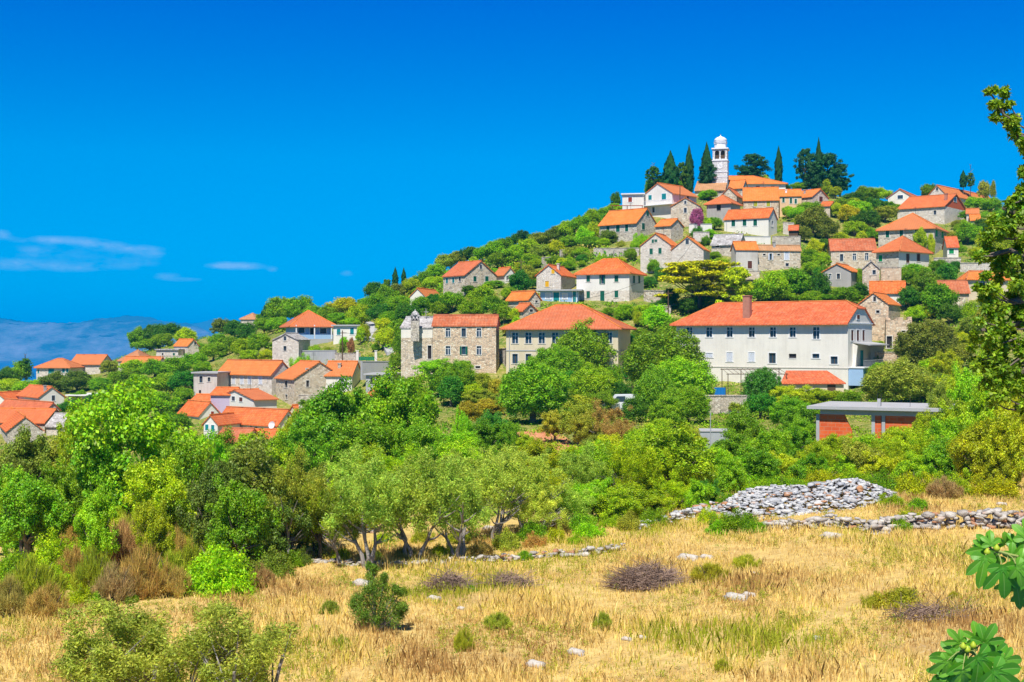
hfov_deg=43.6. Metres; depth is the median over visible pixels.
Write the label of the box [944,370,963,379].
tree
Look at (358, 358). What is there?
garden gate
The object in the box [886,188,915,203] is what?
house
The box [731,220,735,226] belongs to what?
window
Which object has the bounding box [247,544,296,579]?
shrub
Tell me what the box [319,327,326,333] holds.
window
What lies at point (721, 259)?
bush
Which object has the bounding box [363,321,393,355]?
path
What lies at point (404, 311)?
tree
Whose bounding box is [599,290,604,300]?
door
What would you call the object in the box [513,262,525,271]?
bush
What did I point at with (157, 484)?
tree
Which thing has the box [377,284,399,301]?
tree
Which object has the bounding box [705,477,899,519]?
stone heap
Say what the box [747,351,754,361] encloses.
window
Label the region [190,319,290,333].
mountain
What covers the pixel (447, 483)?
olive tree
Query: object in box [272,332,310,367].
stone house
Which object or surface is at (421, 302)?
tree
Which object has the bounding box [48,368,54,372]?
window
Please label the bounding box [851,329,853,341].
window
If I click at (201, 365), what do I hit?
bush
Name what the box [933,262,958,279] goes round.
tree
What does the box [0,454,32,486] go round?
tree
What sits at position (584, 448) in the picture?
tree
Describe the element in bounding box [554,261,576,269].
bush
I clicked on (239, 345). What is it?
tree
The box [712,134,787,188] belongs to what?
church
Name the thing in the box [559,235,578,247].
tree
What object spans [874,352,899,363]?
terrace wall
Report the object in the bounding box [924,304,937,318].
bush
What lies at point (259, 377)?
window
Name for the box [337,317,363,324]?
tree
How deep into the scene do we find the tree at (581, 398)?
136.43 m
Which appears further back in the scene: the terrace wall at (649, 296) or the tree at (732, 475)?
the terrace wall at (649, 296)
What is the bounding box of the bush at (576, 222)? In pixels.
[569,215,590,229]
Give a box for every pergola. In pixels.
[610,205,642,209]
[720,368,786,378]
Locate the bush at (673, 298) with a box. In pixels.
[664,287,679,307]
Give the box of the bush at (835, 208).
[830,203,840,217]
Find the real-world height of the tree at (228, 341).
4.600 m
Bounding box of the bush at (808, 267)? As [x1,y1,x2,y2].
[800,261,819,274]
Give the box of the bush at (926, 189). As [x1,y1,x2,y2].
[920,183,935,195]
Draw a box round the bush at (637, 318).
[633,312,644,325]
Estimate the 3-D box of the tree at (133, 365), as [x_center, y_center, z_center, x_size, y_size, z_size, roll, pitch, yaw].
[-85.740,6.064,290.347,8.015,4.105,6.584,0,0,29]
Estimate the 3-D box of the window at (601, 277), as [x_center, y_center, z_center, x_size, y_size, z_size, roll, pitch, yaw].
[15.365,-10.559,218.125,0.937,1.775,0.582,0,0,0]
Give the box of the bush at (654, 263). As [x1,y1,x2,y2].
[646,258,659,272]
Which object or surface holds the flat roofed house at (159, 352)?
on the ground at (852, 595)
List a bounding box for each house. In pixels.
[0,390,21,403]
[0,398,60,410]
[0,406,44,444]
[0,407,59,433]
[15,384,65,404]
[33,358,84,379]
[44,413,73,435]
[65,393,91,403]
[71,354,111,374]
[116,349,150,371]
[121,356,164,373]
[154,349,184,355]
[173,338,199,354]
[177,399,220,419]
[191,371,230,395]
[191,393,210,400]
[201,412,241,437]
[209,386,240,412]
[218,352,288,395]
[220,427,256,442]
[222,406,291,427]
[226,379,278,407]
[239,313,259,329]
[255,428,282,438]
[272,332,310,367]
[274,352,332,404]
[279,305,335,345]
[289,404,298,412]
[324,360,360,391]
[331,325,369,344]
[363,372,400,392]
[408,287,439,303]
[431,314,500,372]
[442,260,497,295]
[495,266,514,282]
[499,304,636,382]
[505,290,541,308]
[515,302,537,318]
[535,263,576,292]
[535,289,583,301]
[573,253,646,301]
[598,205,656,242]
[621,193,645,208]
[639,227,676,272]
[644,182,698,218]
[654,218,684,241]
[669,295,888,389]
[670,197,703,226]
[670,235,710,268]
[694,181,726,196]
[704,194,743,221]
[710,233,744,256]
[722,187,742,203]
[723,202,777,235]
[728,179,747,196]
[730,241,758,269]
[742,187,779,219]
[757,242,801,270]
[779,189,801,216]
[788,225,799,235]
[802,188,829,203]
[819,201,833,217]
[821,262,858,287]
[827,231,876,268]
[858,291,900,340]
[862,260,879,289]
[869,280,905,305]
[871,229,933,267]
[875,207,949,254]
[885,317,911,348]
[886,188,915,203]
[898,193,965,223]
[928,184,990,202]
[937,280,970,305]
[942,236,959,256]
[957,270,1010,299]
[966,208,979,220]
[968,214,980,223]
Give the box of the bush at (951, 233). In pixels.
[947,231,955,235]
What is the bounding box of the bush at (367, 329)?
[357,323,370,341]
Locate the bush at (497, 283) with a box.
[482,280,505,288]
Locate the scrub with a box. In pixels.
[0,193,1023,547]
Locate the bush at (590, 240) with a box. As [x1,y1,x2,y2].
[579,236,598,246]
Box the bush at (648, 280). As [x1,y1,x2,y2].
[644,276,657,287]
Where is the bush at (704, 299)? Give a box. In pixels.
[693,296,708,303]
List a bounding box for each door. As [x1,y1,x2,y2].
[309,327,313,334]
[553,291,559,301]
[572,291,576,301]
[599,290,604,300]
[747,260,752,268]
[827,384,835,391]
[860,350,862,365]
[885,335,892,348]
[906,253,909,263]
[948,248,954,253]
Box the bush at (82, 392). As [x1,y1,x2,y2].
[70,390,86,399]
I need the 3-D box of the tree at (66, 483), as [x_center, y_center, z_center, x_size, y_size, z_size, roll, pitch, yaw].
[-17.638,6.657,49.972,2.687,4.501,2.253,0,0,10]
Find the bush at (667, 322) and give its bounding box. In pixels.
[661,317,678,335]
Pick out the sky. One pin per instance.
(179, 161)
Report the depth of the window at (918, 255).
233.14 m
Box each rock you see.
[352,578,371,586]
[427,595,441,600]
[525,659,545,669]
[566,647,584,656]
[621,636,631,640]
[676,553,697,560]
[699,554,712,558]
[722,592,747,600]
[742,591,755,596]
[819,532,842,538]
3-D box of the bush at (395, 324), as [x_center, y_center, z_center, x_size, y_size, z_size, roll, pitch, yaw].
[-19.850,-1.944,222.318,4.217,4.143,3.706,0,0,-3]
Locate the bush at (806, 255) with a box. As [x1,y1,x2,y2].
[801,248,817,263]
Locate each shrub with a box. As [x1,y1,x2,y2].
[0,547,34,584]
[0,570,28,615]
[1,548,71,605]
[22,578,71,620]
[24,527,81,567]
[40,558,72,590]
[53,541,88,584]
[56,524,80,547]
[56,581,95,609]
[68,542,118,591]
[78,538,120,564]
[89,561,141,603]
[89,590,107,605]
[99,514,144,568]
[116,508,131,524]
[118,536,174,599]
[121,591,138,603]
[129,512,169,562]
[156,526,196,561]
[156,547,192,578]
[161,563,193,598]
[176,535,204,568]
[179,541,259,597]
[182,515,198,541]
[185,530,208,553]
[242,558,274,587]
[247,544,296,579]
[252,562,276,587]
[280,549,305,567]
[287,545,313,566]
[288,352,309,365]
[308,345,321,349]
[318,599,341,614]
[323,346,333,349]
[330,547,353,560]
[331,635,351,650]
[363,549,383,560]
[372,531,395,545]
[394,545,417,560]
[410,528,435,543]
[432,543,455,558]
[448,526,470,543]
[451,624,475,651]
[466,540,493,555]
[483,612,514,629]
[491,527,521,551]
[516,518,547,540]
[518,548,533,560]
[521,531,547,547]
[544,526,564,542]
[547,520,572,534]
[565,254,577,265]
[566,508,599,533]
[566,533,584,544]
[570,519,608,538]
[592,609,611,629]
[594,253,605,262]
[597,513,619,527]
[613,311,629,319]
[615,510,640,530]
[616,240,626,246]
[626,306,639,318]
[633,233,648,241]
[637,506,669,526]
[653,493,673,508]
[689,560,732,583]
[696,506,723,524]
[703,518,728,535]
[707,506,758,534]
[713,658,732,671]
[715,489,735,510]
[729,513,759,533]
[731,554,761,569]
[741,478,768,496]
[751,520,765,532]
[759,469,781,485]
[769,470,813,490]
[798,467,842,482]
[831,469,873,480]
[855,489,874,500]
[859,590,884,607]
[865,467,898,493]
[871,584,927,611]
[877,492,905,507]
[891,515,912,531]
[894,469,933,497]
[897,504,922,522]
[907,496,928,510]
[924,475,966,498]
[932,469,973,495]
[946,591,962,600]
[955,299,977,318]
[958,242,967,251]
[966,472,1023,498]
[980,211,988,217]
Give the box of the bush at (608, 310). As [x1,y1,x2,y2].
[601,307,613,315]
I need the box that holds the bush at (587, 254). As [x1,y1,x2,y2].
[580,252,592,259]
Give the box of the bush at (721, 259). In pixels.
[713,257,728,261]
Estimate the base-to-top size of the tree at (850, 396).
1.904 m
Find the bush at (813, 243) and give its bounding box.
[805,238,824,252]
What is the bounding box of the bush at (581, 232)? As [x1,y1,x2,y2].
[573,225,594,244]
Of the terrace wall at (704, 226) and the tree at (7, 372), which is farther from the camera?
the tree at (7, 372)
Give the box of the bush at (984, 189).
[976,180,990,198]
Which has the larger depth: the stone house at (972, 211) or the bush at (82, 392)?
the stone house at (972, 211)
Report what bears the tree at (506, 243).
on the ground at (852, 595)
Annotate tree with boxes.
[0,365,18,380]
[0,378,18,390]
[0,422,54,482]
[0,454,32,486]
[0,463,74,555]
[0,464,42,555]
[1,521,41,553]
[8,379,42,390]
[10,360,33,380]
[19,354,33,379]
[33,455,87,541]
[37,371,64,389]
[40,435,72,481]
[53,396,103,479]
[56,400,79,412]
[59,370,92,391]
[64,377,214,522]
[68,426,128,510]
[73,483,119,557]
[83,393,98,404]
[86,377,113,392]
[106,369,133,384]
[106,512,130,540]
[117,359,144,373]
[122,453,196,532]
[123,372,149,388]
[125,387,157,401]
[131,495,175,560]
[132,338,161,350]
[134,434,212,532]
[139,358,163,376]
[140,323,159,349]
[144,372,181,393]
[147,390,184,414]
[149,333,176,348]
[151,322,181,336]
[159,411,194,431]
[161,356,191,373]
[166,370,194,389]
[171,386,194,405]
[172,327,197,340]
[175,457,241,548]
[178,352,210,370]
[185,429,228,516]
[199,342,227,360]
[203,473,282,559]
[208,424,239,460]
[212,428,287,559]
[214,335,235,355]
[214,441,264,479]
[222,319,245,336]
[228,337,252,358]
[234,427,295,475]
[238,349,260,358]
[246,332,271,350]
[248,442,331,552]
[252,520,299,556]
[253,317,273,332]
[257,304,279,319]
[263,479,313,551]
[264,296,293,319]
[264,316,287,331]
[275,407,297,438]
[277,420,331,475]
[281,294,315,317]
[290,374,367,482]
[296,479,344,558]
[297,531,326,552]
[298,399,314,412]
[300,460,335,550]
[301,305,321,314]
[302,445,377,536]
[309,483,374,563]
[317,306,338,318]
[321,297,357,312]
[322,442,404,567]
[326,312,348,324]
[329,418,405,469]
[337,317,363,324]
[344,303,370,321]
[344,392,360,404]
[346,336,354,352]
[350,362,440,452]
[354,442,390,509]
[360,293,385,308]
[364,303,392,321]
[368,443,428,523]
[371,342,380,350]
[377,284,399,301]
[377,310,396,321]
[378,444,459,560]
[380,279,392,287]
[383,294,411,310]
[390,283,412,295]
[391,411,448,473]
[392,267,398,283]
[392,444,444,508]
[393,303,424,320]
[400,277,423,293]
[401,268,406,284]
[409,296,431,312]
[410,386,427,397]
[410,448,477,505]
[411,358,449,375]
[412,270,432,287]
[421,454,498,558]
[427,370,449,396]
[429,300,450,313]
[434,254,455,269]
[434,428,479,451]
[435,358,475,384]
[436,374,464,405]
[436,437,493,474]
[437,444,531,540]
[438,291,466,311]
[448,250,467,263]
[452,366,475,385]
[452,405,477,445]
[455,400,483,420]
[457,298,482,313]
[459,389,497,403]
[460,383,484,401]
[462,246,475,259]
[466,284,496,302]
[466,443,529,508]
[472,418,505,457]
[473,409,509,446]
[474,372,492,388]
[476,398,505,413]
[480,240,503,256]
[481,295,508,313]
[486,251,509,266]
[492,421,519,453]
[492,450,572,527]
[494,359,576,423]
[495,237,514,252]
[502,245,524,262]
[507,268,532,290]
[511,437,557,483]
[514,431,534,452]
[518,238,539,253]
[520,253,541,263]
[524,469,572,514]
[526,343,584,373]
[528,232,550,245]
[529,244,552,256]
[538,408,563,441]
[540,485,599,523]
[543,442,582,483]
[545,240,566,254]
[545,439,613,487]
[551,317,621,371]
[552,370,573,386]
[557,399,597,445]
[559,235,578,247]
[566,438,601,478]
[567,361,618,397]
[568,409,603,444]
[569,394,593,410]
[571,475,613,515]
[579,432,603,445]
[579,439,622,494]
[583,388,619,410]
[584,398,632,434]
[590,432,628,461]
[600,418,635,439]
[601,439,672,497]
[607,381,632,395]
[610,420,671,472]
[618,326,712,381]
[619,482,675,516]
[621,396,649,421]
[627,420,717,499]
[632,363,675,406]
[639,417,673,429]
[640,303,671,328]
[644,163,661,186]
[647,391,686,426]
[651,469,699,509]
[652,355,719,399]
[654,259,745,307]
[654,424,689,443]
[659,384,711,422]
[661,150,679,185]
[677,162,688,187]
[679,426,707,445]
[683,478,715,507]
[684,145,694,192]
[690,442,732,484]
[694,479,722,505]
[697,156,717,182]
[699,142,713,183]
[704,297,730,305]
[710,427,751,456]
[712,454,754,494]
[715,266,753,302]
[725,401,766,453]
[728,401,740,410]
[734,153,773,176]
[734,445,782,483]
[735,455,771,485]
[737,164,758,175]
[737,428,792,458]
[740,366,781,402]
[741,392,776,418]
[747,282,770,301]
[752,269,793,300]
[768,384,812,404]
[768,393,810,425]
[769,450,801,478]
[770,425,813,457]
[771,288,797,300]
[774,146,783,180]
[777,266,811,294]
[777,403,819,433]
[785,415,815,447]
[787,451,828,480]
[793,148,815,188]
[794,205,828,236]
[795,441,830,473]
[796,201,825,209]
[796,290,822,300]
[799,386,844,404]
[800,440,853,476]
[804,162,829,188]
[806,271,832,294]
[808,152,847,193]
[814,137,821,187]
[814,294,837,300]
[814,432,848,453]
[815,216,840,238]
[823,452,867,473]
[828,163,854,196]
[829,287,863,301]
[831,436,888,472]
[833,391,864,401]
[837,204,859,221]
[837,432,866,448]
[840,191,866,201]
[840,221,868,234]
[847,200,873,215]
[848,209,881,227]
[848,432,900,455]
[853,282,869,298]
[855,185,879,198]
[858,449,902,474]
[859,355,938,402]
[865,197,889,210]
[865,361,886,373]
[867,470,891,479]
[868,187,893,198]
[870,434,930,461]
[874,205,898,221]
[878,425,909,450]
[883,424,925,459]
[889,448,931,479]
[890,318,961,363]
[896,285,920,306]
[901,263,930,273]
[902,304,929,320]
[903,408,939,436]
[905,422,942,468]
[908,416,960,454]
[909,267,942,301]
[919,359,935,372]
[919,372,946,398]
[920,282,959,314]
[922,435,965,478]
[926,376,953,407]
[926,518,1023,681]
[928,349,964,374]
[928,397,968,440]
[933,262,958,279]
[934,374,960,403]
[936,302,963,324]
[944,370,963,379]
[945,416,991,480]
[946,359,988,408]
[947,343,973,363]
[954,219,982,243]
[955,316,985,333]
[955,382,999,431]
[959,170,967,193]
[962,457,985,482]
[963,196,984,207]
[964,84,1023,417]
[966,164,975,196]
[973,307,996,331]
[973,346,1009,391]
[975,239,999,248]
[976,280,1004,307]
[979,197,1002,211]
[979,401,1023,489]
[980,441,1023,488]
[992,209,1017,225]
[994,386,1023,442]
[995,237,1023,250]
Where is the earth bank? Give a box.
[517,430,577,452]
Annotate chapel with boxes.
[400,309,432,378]
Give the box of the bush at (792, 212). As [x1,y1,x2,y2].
[786,207,805,218]
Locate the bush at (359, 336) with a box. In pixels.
[355,327,365,344]
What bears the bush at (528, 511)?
on the ground at (852, 595)
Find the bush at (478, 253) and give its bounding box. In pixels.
[471,246,490,260]
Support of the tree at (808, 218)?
on the ground at (852, 595)
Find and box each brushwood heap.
[415,560,483,593]
[473,566,543,590]
[595,555,689,591]
[879,594,983,623]
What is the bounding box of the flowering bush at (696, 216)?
[688,207,703,225]
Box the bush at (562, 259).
[556,257,566,262]
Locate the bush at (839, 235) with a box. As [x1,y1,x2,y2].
[829,232,848,238]
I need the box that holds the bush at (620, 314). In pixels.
[616,310,626,319]
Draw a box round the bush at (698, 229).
[690,226,703,237]
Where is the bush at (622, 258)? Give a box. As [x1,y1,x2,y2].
[612,256,626,261]
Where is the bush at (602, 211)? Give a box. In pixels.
[596,207,608,215]
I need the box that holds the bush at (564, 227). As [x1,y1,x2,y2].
[555,220,575,236]
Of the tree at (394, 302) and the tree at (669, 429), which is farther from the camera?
the tree at (394, 302)
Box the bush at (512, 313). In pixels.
[508,308,519,319]
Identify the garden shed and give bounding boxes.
[779,370,845,401]
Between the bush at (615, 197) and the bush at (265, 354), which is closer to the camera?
the bush at (265, 354)
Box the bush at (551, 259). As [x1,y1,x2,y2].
[544,255,559,263]
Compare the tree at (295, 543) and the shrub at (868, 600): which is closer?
the shrub at (868, 600)
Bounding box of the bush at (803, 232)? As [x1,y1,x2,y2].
[798,227,813,241]
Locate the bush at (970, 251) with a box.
[967,247,982,254]
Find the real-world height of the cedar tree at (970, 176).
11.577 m
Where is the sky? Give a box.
[0,0,1023,323]
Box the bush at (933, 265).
[928,259,946,270]
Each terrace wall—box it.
[160,355,181,358]
[299,394,316,411]
[302,350,336,364]
[335,353,360,365]
[360,361,391,379]
[499,348,505,366]
[541,257,549,267]
[593,248,639,256]
[643,290,674,305]
[661,305,670,313]
[689,224,711,232]
[693,232,708,241]
[705,395,749,413]
[744,236,770,243]
[745,270,759,279]
[772,236,800,246]
[783,222,793,234]
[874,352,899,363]
[880,267,900,280]
[933,257,960,263]
[960,262,991,271]
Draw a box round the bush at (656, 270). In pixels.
[652,267,668,279]
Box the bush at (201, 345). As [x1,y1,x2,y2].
[197,342,204,350]
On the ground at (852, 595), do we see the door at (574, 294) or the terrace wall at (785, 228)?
the terrace wall at (785, 228)
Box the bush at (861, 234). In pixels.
[855,231,867,237]
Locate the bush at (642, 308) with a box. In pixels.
[634,304,649,312]
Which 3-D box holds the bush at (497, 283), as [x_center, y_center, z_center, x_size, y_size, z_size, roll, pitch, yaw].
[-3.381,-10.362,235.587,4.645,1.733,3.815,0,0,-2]
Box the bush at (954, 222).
[950,220,960,227]
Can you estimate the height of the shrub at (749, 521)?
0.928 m
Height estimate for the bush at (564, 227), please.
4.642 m
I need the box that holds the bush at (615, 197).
[610,191,621,203]
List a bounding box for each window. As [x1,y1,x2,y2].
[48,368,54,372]
[51,395,55,400]
[210,424,214,432]
[231,375,235,384]
[240,375,243,384]
[247,375,251,384]
[258,376,262,384]
[297,327,305,333]
[305,380,309,387]
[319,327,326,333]
[336,328,340,334]
[349,327,354,334]
[426,345,432,359]
[445,327,450,336]
[445,345,450,354]
[460,345,467,354]
[461,327,466,336]
[476,327,481,336]
[476,345,481,354]
[511,332,518,343]
[511,353,518,363]
[524,332,532,343]
[524,353,531,363]
[538,332,545,343]
[544,280,549,286]
[545,293,550,298]
[551,332,558,343]
[562,293,567,298]
[586,275,590,281]
[586,290,590,298]
[599,275,604,283]
[605,332,612,343]
[614,275,618,281]
[614,290,618,297]
[615,225,619,231]
[624,224,628,231]
[627,196,632,202]
[641,222,644,229]
[661,193,666,199]
[685,238,689,244]
[685,326,692,336]
[705,326,712,337]
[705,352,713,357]
[725,326,733,337]
[725,351,732,361]
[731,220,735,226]
[742,219,746,225]
[747,326,755,337]
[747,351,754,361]
[753,219,757,225]
[765,201,770,206]
[767,352,776,363]
[768,253,772,259]
[769,326,776,337]
[784,252,789,259]
[788,326,796,337]
[788,354,796,358]
[811,326,820,339]
[811,353,820,358]
[829,355,838,364]
[836,273,840,279]
[839,253,843,261]
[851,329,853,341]
[852,253,856,259]
[856,329,859,340]
[862,329,864,340]
[864,252,868,260]
[871,269,876,274]
[872,296,876,301]
[878,254,882,261]
[885,231,889,237]
[897,194,903,198]
[899,230,903,236]
[916,253,920,261]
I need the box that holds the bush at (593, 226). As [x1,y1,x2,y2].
[586,221,598,236]
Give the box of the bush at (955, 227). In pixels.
[952,222,961,230]
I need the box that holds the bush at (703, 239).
[701,235,710,244]
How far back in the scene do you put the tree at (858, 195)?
303.06 m
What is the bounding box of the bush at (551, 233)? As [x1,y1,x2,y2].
[543,225,565,239]
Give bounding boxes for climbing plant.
[629,238,643,247]
[912,227,929,247]
[928,232,935,254]
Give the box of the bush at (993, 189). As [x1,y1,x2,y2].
[990,180,996,196]
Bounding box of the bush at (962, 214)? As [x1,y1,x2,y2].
[958,211,965,219]
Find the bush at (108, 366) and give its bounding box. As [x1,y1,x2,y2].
[98,360,117,371]
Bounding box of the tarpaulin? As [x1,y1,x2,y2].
[714,386,725,394]
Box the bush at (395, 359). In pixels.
[388,352,400,370]
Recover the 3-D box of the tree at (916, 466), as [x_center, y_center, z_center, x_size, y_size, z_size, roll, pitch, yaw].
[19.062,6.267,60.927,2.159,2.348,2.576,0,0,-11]
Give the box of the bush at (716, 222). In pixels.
[709,217,723,229]
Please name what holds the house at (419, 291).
on the ground at (852, 595)
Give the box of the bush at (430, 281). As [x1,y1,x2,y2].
[420,276,442,287]
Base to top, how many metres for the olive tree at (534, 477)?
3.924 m
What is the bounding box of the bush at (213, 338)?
[207,333,225,344]
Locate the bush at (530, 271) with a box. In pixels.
[522,264,538,279]
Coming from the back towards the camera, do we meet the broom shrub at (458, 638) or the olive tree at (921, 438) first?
the olive tree at (921, 438)
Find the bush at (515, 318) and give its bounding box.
[511,316,519,322]
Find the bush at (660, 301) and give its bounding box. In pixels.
[654,299,667,305]
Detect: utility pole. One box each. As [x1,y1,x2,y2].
[342,330,342,359]
[664,290,672,315]
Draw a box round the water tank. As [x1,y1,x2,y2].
[699,413,725,450]
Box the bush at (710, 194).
[701,189,717,200]
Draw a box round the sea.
[0,361,47,381]
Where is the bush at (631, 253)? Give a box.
[623,248,636,260]
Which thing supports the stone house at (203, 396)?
on the ground at (852, 595)
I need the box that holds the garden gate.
[356,350,377,361]
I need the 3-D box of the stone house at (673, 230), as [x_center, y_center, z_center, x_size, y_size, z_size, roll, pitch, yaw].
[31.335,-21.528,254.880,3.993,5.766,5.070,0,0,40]
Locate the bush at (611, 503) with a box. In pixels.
[593,482,644,518]
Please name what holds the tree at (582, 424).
on the ground at (852, 595)
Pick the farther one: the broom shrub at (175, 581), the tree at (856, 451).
the tree at (856, 451)
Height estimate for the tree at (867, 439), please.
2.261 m
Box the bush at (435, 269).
[425,264,445,276]
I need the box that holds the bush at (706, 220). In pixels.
[702,217,713,226]
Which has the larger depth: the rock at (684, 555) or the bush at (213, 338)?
the bush at (213, 338)
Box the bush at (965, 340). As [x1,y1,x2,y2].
[956,331,971,345]
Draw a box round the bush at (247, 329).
[234,322,256,339]
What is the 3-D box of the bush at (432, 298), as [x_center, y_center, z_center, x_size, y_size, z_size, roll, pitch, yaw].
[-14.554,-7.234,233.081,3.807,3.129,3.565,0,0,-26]
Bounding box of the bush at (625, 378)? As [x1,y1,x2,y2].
[621,364,632,389]
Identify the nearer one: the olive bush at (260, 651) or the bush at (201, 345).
the olive bush at (260, 651)
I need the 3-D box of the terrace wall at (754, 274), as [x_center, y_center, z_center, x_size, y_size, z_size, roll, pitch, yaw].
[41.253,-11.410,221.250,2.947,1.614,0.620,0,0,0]
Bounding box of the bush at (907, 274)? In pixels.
[901,266,918,285]
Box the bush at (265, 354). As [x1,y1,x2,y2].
[257,349,271,359]
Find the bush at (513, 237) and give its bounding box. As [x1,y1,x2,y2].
[506,233,524,244]
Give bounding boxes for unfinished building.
[807,393,954,440]
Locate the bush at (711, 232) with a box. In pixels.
[704,228,716,237]
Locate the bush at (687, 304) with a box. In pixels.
[678,298,697,313]
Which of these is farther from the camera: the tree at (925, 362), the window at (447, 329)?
the window at (447, 329)
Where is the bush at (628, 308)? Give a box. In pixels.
[613,304,633,315]
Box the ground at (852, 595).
[0,193,1023,681]
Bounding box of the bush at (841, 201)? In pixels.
[834,197,853,204]
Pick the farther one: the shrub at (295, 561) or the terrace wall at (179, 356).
the terrace wall at (179, 356)
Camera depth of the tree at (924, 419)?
77.56 m
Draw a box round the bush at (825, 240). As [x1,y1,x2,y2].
[819,238,827,251]
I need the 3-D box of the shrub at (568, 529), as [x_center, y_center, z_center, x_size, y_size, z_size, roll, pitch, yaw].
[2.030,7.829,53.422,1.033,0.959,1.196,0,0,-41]
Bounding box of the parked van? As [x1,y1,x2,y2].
[601,394,633,409]
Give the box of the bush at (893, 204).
[887,201,899,211]
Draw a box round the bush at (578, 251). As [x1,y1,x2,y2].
[571,247,589,256]
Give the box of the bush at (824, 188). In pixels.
[817,178,831,193]
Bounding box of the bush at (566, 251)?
[560,245,580,257]
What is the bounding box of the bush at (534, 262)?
[527,258,541,267]
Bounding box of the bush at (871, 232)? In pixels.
[866,227,877,238]
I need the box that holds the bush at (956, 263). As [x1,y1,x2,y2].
[950,261,959,268]
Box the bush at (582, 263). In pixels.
[577,260,586,266]
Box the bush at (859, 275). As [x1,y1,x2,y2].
[856,268,861,282]
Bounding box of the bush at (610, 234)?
[599,229,617,244]
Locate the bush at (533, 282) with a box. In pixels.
[529,279,536,288]
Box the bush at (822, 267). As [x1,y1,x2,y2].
[817,264,826,274]
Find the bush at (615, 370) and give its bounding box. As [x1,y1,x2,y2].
[605,362,623,383]
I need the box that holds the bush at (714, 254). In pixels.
[710,251,722,258]
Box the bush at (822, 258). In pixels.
[812,252,831,265]
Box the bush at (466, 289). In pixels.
[460,285,476,292]
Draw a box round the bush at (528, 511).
[509,480,570,530]
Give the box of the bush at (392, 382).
[389,376,407,394]
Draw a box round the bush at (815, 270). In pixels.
[811,267,818,274]
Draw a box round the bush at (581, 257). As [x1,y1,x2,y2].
[575,254,587,261]
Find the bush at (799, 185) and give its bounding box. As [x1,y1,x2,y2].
[790,182,807,189]
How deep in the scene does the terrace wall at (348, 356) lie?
217.84 m
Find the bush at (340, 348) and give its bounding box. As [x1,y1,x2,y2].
[339,342,345,352]
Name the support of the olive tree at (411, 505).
on the ground at (852, 595)
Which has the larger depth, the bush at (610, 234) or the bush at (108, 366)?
the bush at (108, 366)
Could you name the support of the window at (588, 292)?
in the stone house at (605, 276)
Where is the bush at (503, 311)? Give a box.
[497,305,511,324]
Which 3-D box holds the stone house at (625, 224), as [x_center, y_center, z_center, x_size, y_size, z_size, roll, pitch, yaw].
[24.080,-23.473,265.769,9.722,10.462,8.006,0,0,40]
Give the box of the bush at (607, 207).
[604,203,618,209]
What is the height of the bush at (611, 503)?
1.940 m
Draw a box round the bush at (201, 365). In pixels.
[191,361,212,371]
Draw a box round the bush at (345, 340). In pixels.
[338,337,348,344]
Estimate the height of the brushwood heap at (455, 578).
1.195 m
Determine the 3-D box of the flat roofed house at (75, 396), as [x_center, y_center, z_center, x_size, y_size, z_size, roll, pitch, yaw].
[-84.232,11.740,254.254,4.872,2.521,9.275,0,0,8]
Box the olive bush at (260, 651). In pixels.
[150,596,301,681]
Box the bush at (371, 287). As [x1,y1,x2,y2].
[362,281,380,296]
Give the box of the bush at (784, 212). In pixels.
[781,206,793,218]
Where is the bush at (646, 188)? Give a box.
[644,179,652,192]
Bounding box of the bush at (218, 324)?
[209,317,227,333]
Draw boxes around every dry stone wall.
[311,543,625,566]
[358,524,374,533]
[637,501,718,529]
[762,507,1023,534]
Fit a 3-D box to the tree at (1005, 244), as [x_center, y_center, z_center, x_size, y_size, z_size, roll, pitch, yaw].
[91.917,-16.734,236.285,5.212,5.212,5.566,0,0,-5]
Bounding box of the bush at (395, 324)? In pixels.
[385,319,403,336]
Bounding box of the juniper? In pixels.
[346,560,409,630]
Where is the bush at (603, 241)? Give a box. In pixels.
[595,238,611,244]
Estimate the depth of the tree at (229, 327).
310.47 m
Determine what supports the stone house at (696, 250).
on the ground at (852, 595)
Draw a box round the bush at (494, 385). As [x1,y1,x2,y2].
[487,378,501,395]
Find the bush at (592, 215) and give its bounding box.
[584,208,600,223]
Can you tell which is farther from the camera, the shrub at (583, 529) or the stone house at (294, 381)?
the stone house at (294, 381)
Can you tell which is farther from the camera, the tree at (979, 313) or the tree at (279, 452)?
the tree at (979, 313)
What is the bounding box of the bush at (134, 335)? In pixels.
[127,325,144,348]
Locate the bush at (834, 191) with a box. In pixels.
[828,186,841,198]
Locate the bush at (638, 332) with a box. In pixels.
[631,327,649,337]
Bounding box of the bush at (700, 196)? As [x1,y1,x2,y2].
[698,191,707,199]
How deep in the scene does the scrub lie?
180.51 m
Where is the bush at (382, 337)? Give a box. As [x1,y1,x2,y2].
[373,327,394,345]
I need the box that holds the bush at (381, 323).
[374,317,390,329]
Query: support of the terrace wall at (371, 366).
on the ground at (852, 595)
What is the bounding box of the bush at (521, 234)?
[515,230,528,241]
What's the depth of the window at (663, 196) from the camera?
275.37 m
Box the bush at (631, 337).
[630,334,637,344]
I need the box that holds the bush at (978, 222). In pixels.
[974,217,987,231]
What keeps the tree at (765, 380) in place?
on the ground at (852, 595)
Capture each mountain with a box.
[0,315,211,360]
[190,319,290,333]
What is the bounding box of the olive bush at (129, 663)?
[47,595,190,681]
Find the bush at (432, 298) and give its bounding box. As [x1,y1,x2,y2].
[427,293,438,303]
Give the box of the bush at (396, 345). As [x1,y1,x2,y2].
[391,333,400,353]
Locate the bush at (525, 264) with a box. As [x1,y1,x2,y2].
[517,262,534,267]
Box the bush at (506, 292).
[499,288,510,297]

